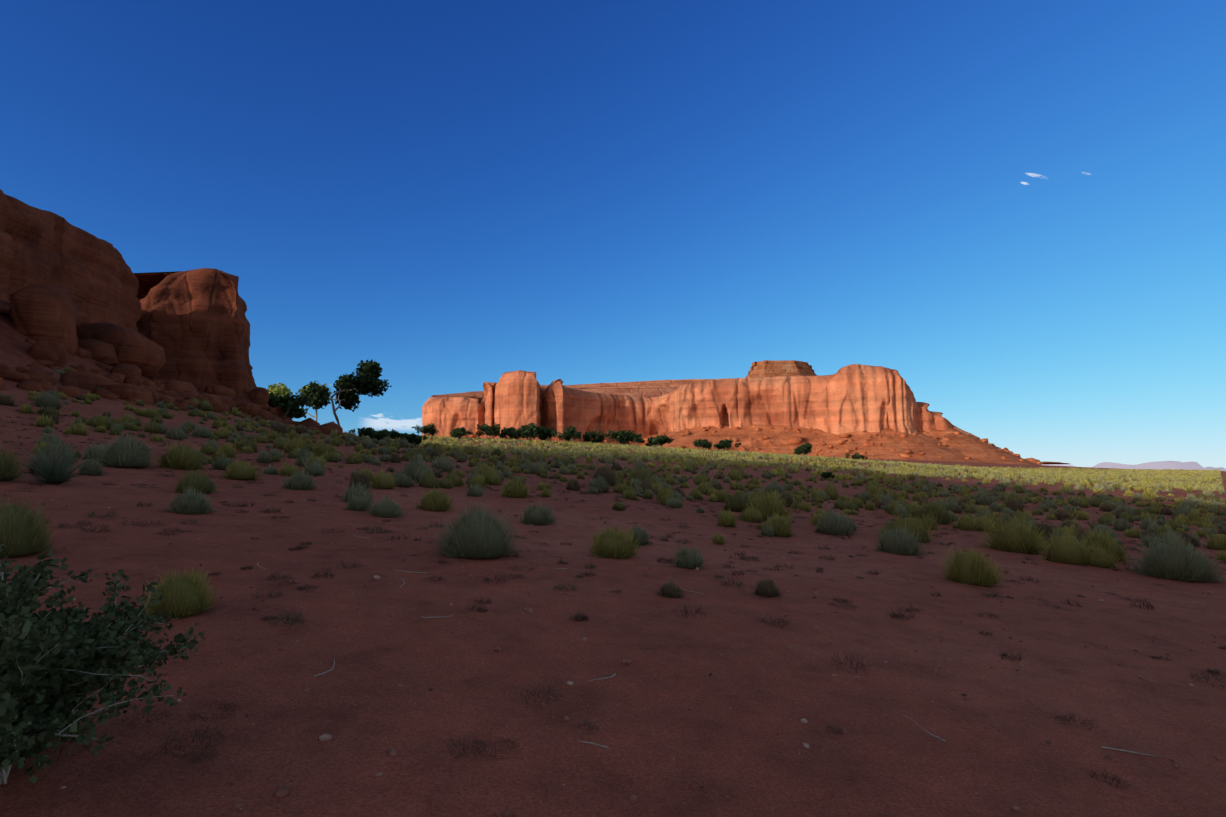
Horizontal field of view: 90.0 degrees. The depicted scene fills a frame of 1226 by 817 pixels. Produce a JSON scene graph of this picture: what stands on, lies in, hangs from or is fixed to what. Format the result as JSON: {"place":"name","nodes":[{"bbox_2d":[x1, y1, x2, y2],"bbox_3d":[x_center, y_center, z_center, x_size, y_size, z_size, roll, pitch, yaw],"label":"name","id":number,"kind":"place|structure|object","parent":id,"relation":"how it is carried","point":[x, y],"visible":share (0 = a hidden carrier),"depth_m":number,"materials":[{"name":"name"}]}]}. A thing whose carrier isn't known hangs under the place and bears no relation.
{"place":"outdoors","nodes":[
{"label":"outdoors","id":0,"kind":"place"},
{"bbox_2d":[0,300,1225,816],"bbox_3d":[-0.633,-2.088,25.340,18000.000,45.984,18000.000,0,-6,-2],"label":"ground","id":1,"kind":"structure","parent":0,"point":[760,692],"depth_m":4.89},
{"bbox_2d":[8,442,92,484],"bbox_3d":[-10.365,1.012,11.466,1.168,0.813,1.175,0,-6,-2],"label":"yucca","id":2,"kind":"object","parent":1,"relation":"on","point":[51,475],"visible":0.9,"depth_m":11.36,"materials":[{"name":"green plant"}]},
{"bbox_2d":[0,543,204,784],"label":"shrub","id":3,"kind":"object","parent":1,"relation":"on","point":[39,694],"depth_m":2.60,"materials":[{"name":"green plant"}]},
{"bbox_2d":[0,189,256,395],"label":"butte","id":4,"kind":"object","parent":1,"relation":"on","point":[195,324],"visible":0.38,"depth_m":69.03,"materials":[{"name":"brown stone"}]},
{"bbox_2d":[134,271,181,285],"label":"butte cap","id":5,"kind":"object","parent":4,"relation":"on","point":[151,279],"visible":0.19,"depth_m":77.44,"materials":[{"name":"brown stone"}]},
{"bbox_2d":[0,308,348,435],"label":"butte rubble","id":6,"kind":"object","parent":1,"relation":"on","point":[36,377],"visible":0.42,"depth_m":49.10,"materials":[{"name":"brown stone"}]},
{"bbox_2d":[10,283,283,415],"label":"boulders","id":7,"kind":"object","parent":6,"relation":"on","point":[43,316],"depth_m":48.53,"materials":[{"name":"brown stone"}]},
{"bbox_2d":[268,392,311,419],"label":"tree","id":8,"kind":"object","parent":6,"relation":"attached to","point":[291,403],"depth_m":78.98,"materials":[{"name":"green plant"}]},
{"bbox_2d":[266,383,333,421],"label":"tree","id":9,"kind":"object","parent":1,"relation":"on","point":[282,389],"depth_m":101.95,"materials":[{"name":"green plant"}]},
{"bbox_2d":[348,427,380,439],"bbox_3d":[-25.433,2.741,63.473,3.228,1.674,2.976,0,-6,-2],"label":"bush","id":10,"kind":"object","parent":1,"relation":"on","point":[363,431],"depth_m":62.68,"materials":[{"name":"green plant"}]},
{"bbox_2d":[367,429,387,439],"bbox_3d":[-24.016,2.734,62.677,2.839,1.368,2.039,-4,-7,32],"label":"bush","id":11,"kind":"object","parent":1,"relation":"on","point":[371,435],"depth_m":62.49,"materials":[{"name":"green plant"}]},
{"bbox_2d":[374,429,400,439],"bbox_3d":[-21.491,2.748,60.157,3.454,1.503,3.850,0,-6,-2],"label":"bush","id":12,"kind":"object","parent":1,"relation":"on","point":[382,434],"visible":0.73,"depth_m":59.59,"materials":[{"name":"green plant"}]},
{"bbox_2d":[392,433,410,439],"bbox_3d":[-20.511,2.973,60.132,2.538,1.250,1.884,0,-6,-2],"label":"bush","id":13,"kind":"object","parent":1,"relation":"on","point":[400,435],"visible":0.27,"depth_m":59.60,"materials":[{"name":"green plant"}]},
{"bbox_2d":[402,433,427,445],"bbox_3d":[-19.387,3.018,59.836,2.136,1.438,3.524,0,-6,-2],"label":"bush","id":14,"kind":"object","parent":1,"relation":"on","point":[412,437],"depth_m":59.23,"materials":[{"name":"green plant"}]},
{"bbox_2d":[449,427,472,437],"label":"bush","id":15,"kind":"object","parent":1,"relation":"on","point":[457,432],"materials":[{"name":"green plant"}]},
{"bbox_2d":[498,426,519,439],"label":"bush","id":16,"kind":"object","parent":1,"relation":"on","point":[507,432],"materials":[{"name":"green plant"}]},
{"bbox_2d":[538,426,557,440],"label":"bush","id":17,"kind":"object","parent":1,"relation":"on","point":[544,433],"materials":[{"name":"green plant"}]},
{"bbox_2d":[550,426,581,441],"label":"bush","id":18,"kind":"object","parent":1,"relation":"on","point":[567,432],"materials":[{"name":"green plant"}]},
{"bbox_2d":[583,430,604,442],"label":"bush","id":19,"kind":"object","parent":1,"relation":"on","point":[594,435],"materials":[{"name":"green plant"}]},
{"bbox_2d":[0,405,1225,816],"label":"grass tufts","id":20,"kind":"object","parent":1,"relation":"on","point":[586,617],"visible":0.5,"depth_m":7.49,"materials":[{"name":"plant"}]},
{"bbox_2d":[0,431,1225,617],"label":"bushes","id":21,"kind":"object","parent":1,"relation":"on","point":[1174,540],"depth_m":11.02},
{"bbox_2d":[0,366,1225,567],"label":"bushes","id":22,"kind":"object","parent":1,"relation":"on","point":[1074,558],"depth_m":27.00,"materials":[{"name":"green plant"}]},
{"bbox_2d":[6,457,1225,816],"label":"pebbles","id":23,"kind":"object","parent":1,"relation":"on","point":[282,791],"visible":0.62,"depth_m":5.42,"materials":[{"name":"brown stone"}]},
{"bbox_2d":[605,429,634,444],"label":"bush","id":24,"kind":"object","parent":1,"relation":"on","point":[619,434],"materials":[{"name":"green plant"}]},
{"bbox_2d":[21,474,1224,756],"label":"sticks","id":25,"kind":"object","parent":1,"relation":"on","point":[687,590],"visible":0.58,"depth_m":4.39,"materials":[{"name":"brown wood"}]},
{"bbox_2d":[627,433,644,445],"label":"bush","id":26,"kind":"object","parent":1,"relation":"on","point":[634,437],"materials":[{"name":"green plant"}]},
{"bbox_2d":[645,435,673,446],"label":"bush","id":27,"kind":"object","parent":1,"relation":"on","point":[653,441],"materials":[{"name":"green plant"}]},
{"bbox_2d":[422,364,979,438],"bbox_3d":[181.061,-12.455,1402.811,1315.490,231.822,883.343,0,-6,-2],"label":"mesa","id":28,"kind":"structure","parent":1,"relation":"on","point":[854,398],"depth_m":1073.48,"materials":[{"name":"orange stone"}]},
{"bbox_2d":[433,378,970,435],"bbox_3d":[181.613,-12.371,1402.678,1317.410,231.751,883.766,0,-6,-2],"label":"mesa top","id":29,"kind":"object","parent":28,"relation":"on","point":[656,388],"visible":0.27,"depth_m":1647.69,"materials":[{"name":"orange stone"}]},
{"bbox_2d":[746,360,816,377],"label":"mesa cap","id":30,"kind":"object","parent":28,"relation":"on","point":[768,368],"visible":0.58,"depth_m":1309.91,"materials":[{"name":"orange stone"}]},
{"bbox_2d":[691,439,712,449],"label":"bush","id":31,"kind":"object","parent":1,"relation":"on","point":[703,443],"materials":[{"name":"green plant"}]},
{"bbox_2d":[713,439,740,450],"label":"bush","id":32,"kind":"object","parent":1,"relation":"on","point":[721,444],"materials":[{"name":"green plant"}]},
{"bbox_2d":[230,407,1225,497],"bbox_3d":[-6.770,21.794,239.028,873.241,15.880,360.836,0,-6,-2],"label":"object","id":33,"kind":"object","parent":1,"relation":"on","point":[1099,487],"visible":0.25,"depth_m":99.08,"materials":[{"name":"green plant"}]},
{"bbox_2d":[302,359,391,426],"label":"tree","id":34,"kind":"object","parent":33,"relation":"on","point":[365,380],"depth_m":100.71,"materials":[{"name":"green plant"}]},
{"bbox_2d":[412,423,438,435],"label":"bush","id":35,"kind":"object","parent":33,"relation":"on","point":[425,429],"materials":[{"name":"green plant"}]},
{"bbox_2d":[475,423,502,439],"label":"bush","id":36,"kind":"object","parent":33,"relation":"on","point":[487,429],"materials":[{"name":"green plant"}]},
{"bbox_2d":[512,422,541,440],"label":"bush","id":37,"kind":"object","parent":33,"relation":"on","point":[524,431],"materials":[{"name":"green plant"}]},
{"bbox_2d":[443,425,1038,464],"bbox_3d":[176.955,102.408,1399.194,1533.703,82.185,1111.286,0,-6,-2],"label":"talus slope","id":38,"kind":"structure","parent":1,"relation":"on","point":[963,445],"depth_m":964.33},
{"bbox_2d":[421,425,1042,464],"bbox_3d":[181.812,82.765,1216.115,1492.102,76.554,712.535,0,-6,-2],"label":"rocks","id":39,"kind":"object","parent":38,"relation":"on","point":[795,440],"visible":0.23,"depth_m":976.17,"materials":[{"name":"orange stone"}]},
{"bbox_2d":[793,443,812,455],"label":"bush","id":40,"kind":"object","parent":1,"relation":"on","point":[802,448],"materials":[{"name":"green plant"}]},
{"bbox_2d":[394,435,1223,490],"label":"grass","id":41,"kind":"structure","parent":1,"relation":"on","point":[990,475],"depth_m":130.32,"materials":[{"name":"green plant"}]},
{"bbox_2d":[821,471,835,479],"bbox_3d":[20.849,6.556,59.673,1.507,0.914,1.645,0,-6,-2],"label":"bush","id":42,"kind":"object","parent":1,"relation":"on","point":[827,474],"depth_m":59.32,"materials":[{"name":"green plant"}]},
{"bbox_2d":[845,452,867,459],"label":"bush","id":43,"kind":"object","parent":1,"relation":"on","point":[858,455],"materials":[{"name":"green plant"}]},
{"bbox_2d":[1041,461,1069,463],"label":"distant mesa","id":44,"kind":"structure","parent":1,"relation":"on","point":[1046,462],"depth_m":1067.01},
{"bbox_2d":[0,0,1225,468],"label":"sky","id":45,"kind":"structure","parent":0,"point":[1014,210],"materials":[{"name":"blue"}]},
{"bbox_2d":[1041,461,1225,470],"bbox_3d":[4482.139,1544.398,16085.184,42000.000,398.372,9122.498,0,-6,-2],"label":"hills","id":46,"kind":"structure","parent":0,"point":[1171,465],"depth_m":12272.08,"materials":[{"name":"purple stone"}]}
]}

